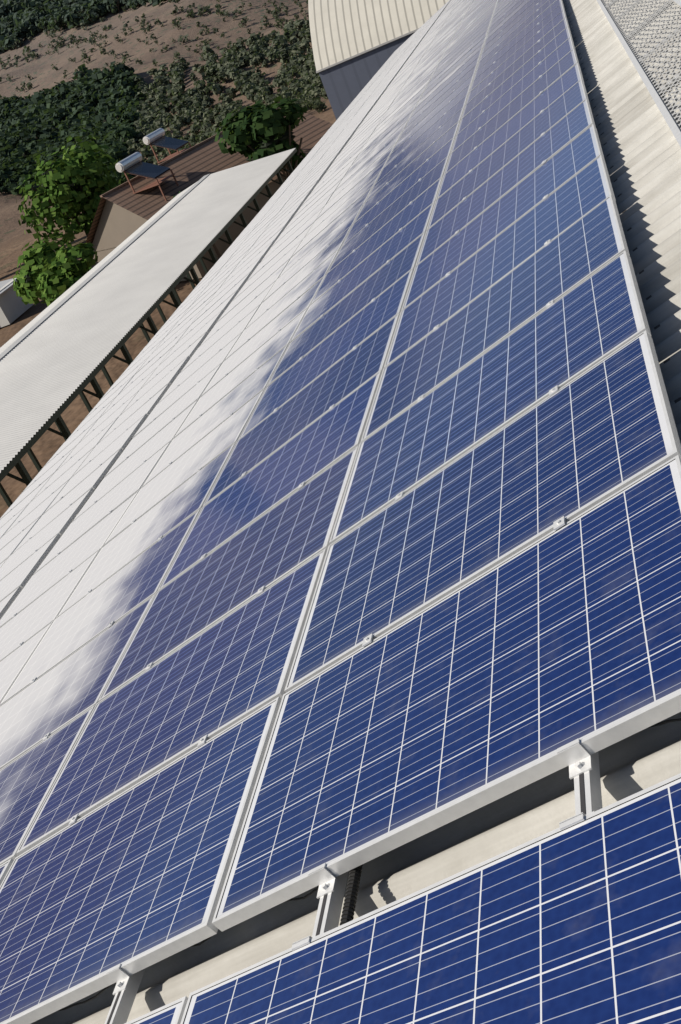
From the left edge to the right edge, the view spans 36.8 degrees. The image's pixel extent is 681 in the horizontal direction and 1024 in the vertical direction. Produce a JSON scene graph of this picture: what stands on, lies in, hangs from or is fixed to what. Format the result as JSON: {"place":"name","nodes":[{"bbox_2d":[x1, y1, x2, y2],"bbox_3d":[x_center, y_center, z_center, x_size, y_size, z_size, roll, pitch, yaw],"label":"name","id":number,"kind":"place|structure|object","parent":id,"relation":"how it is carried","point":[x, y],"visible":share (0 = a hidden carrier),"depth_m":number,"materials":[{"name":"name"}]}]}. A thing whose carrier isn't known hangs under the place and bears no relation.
{"place":"outdoors","nodes":[
{"label":"outdoors","id":0,"kind":"place"},
{"bbox_2d":[0,0,335,517],"bbox_3d":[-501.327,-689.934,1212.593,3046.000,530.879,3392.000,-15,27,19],"label":"terrain","id":1,"kind":"structure","parent":0,"point":[15,238],"depth_m":603.50,"materials":[{"name":"brown soil"}]},
{"bbox_2d":[0,278,32,327],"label":"shed","id":2,"kind":"structure","parent":1,"relation":"on","point":[13,306],"depth_m":72.70,"materials":[{"name":"grey metal"}]},
{"bbox_2d":[12,129,118,305],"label":"tree","id":3,"kind":"object","parent":1,"relation":"on","point":[67,188],"visible":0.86,"depth_m":87.80,"materials":[{"name":"green plant"}]},
{"bbox_2d":[0,0,166,195],"bbox_3d":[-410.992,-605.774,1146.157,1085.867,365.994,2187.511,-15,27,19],"label":"forest trees","id":4,"kind":"object","parent":1,"relation":"on","point":[103,104],"visible":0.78,"depth_m":539.91,"materials":[{"name":"green plant"}]},
{"bbox_2d":[0,148,296,506],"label":"canopy frame","id":5,"kind":"object","parent":1,"relation":"on","point":[64,433],"visible":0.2,"depth_m":35.39,"materials":[{"name":"black metal"}]},
{"bbox_2d":[0,148,294,472],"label":"shed roof","id":6,"kind":"structure","parent":5,"relation":"attached to","point":[51,362],"depth_m":35.65,"materials":[{"name":"white metal"}]},
{"bbox_2d":[0,0,308,97],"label":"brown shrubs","id":7,"kind":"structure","parent":1,"relation":"on","point":[274,13],"depth_m":667.91,"materials":[{"name":"green plant"}]},
{"bbox_2d":[85,101,332,280],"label":"tile house with solar heaters","id":8,"kind":"structure","parent":1,"relation":"on","point":[126,210],"depth_m":62.57,"materials":[{"name":"ceramic"}]},
{"bbox_2d":[123,19,327,177],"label":"olive trees","id":9,"kind":"object","parent":1,"relation":"on","point":[307,88],"visible":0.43,"depth_m":414.64,"materials":[{"name":"green plant"}]},
{"bbox_2d":[172,95,307,258],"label":"dark trees","id":10,"kind":"object","parent":1,"relation":"on","point":[257,130],"visible":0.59,"depth_m":60.86,"materials":[{"name":"green plant"}]},
{"bbox_2d":[316,28,418,119],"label":"barrel hall walls","id":11,"kind":"structure","parent":1,"relation":"on","point":[345,81],"depth_m":81.63,"materials":[{"name":"grey metal"}]},
{"bbox_2d":[308,0,448,70],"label":"roof","id":12,"kind":"structure","parent":11,"relation":"on","point":[340,30],"depth_m":81.31,"materials":[{"name":"white metal"}]},
{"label":"building walls","id":13,"kind":"object","parent":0,"visible":0},
{"bbox_2d":[22,0,680,1023],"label":"roof","id":14,"kind":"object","parent":13,"relation":"on","point":[640,148],"visible":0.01,"depth_m":3.28,"materials":[{"name":"beige metal"}]},
{"bbox_2d":[10,3,602,1023],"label":"mounting clamps","id":15,"kind":"object","parent":14,"relation":"on","point":[580,761],"visible":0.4,"depth_m":2.73,"materials":[{"name":"metal"}]},
{"bbox_2d":[0,0,680,1023],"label":"solar panel frames","id":16,"kind":"structure","parent":14,"relation":"on","point":[636,722],"depth_m":4.36,"materials":[{"name":"silver metal"}]},
{"bbox_2d":[0,0,680,1023],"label":"solar panels","id":17,"kind":"object","parent":16,"relation":"in","point":[554,642],"visible":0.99,"depth_m":4.15,"materials":[{"name":"blue glass"}]},
{"bbox_2d":[58,718,680,1010],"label":"cable conduit","id":18,"kind":"object","parent":16,"relation":"attached to","point":[349,904],"visible":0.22,"depth_m":2.68,"materials":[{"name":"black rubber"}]},
{"bbox_2d":[597,0,680,146],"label":"roof walkway","id":19,"kind":"structure","parent":14,"relation":"on","point":[664,111],"depth_m":8.30,"materials":[{"name":"silver metal"}]},
{"bbox_2d":[673,0,680,6],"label":"roof edge flashing","id":20,"kind":"object","parent":14,"relation":"on","point":[678,2],"depth_m":8.88,"materials":[{"name":"metal"}]}
]}

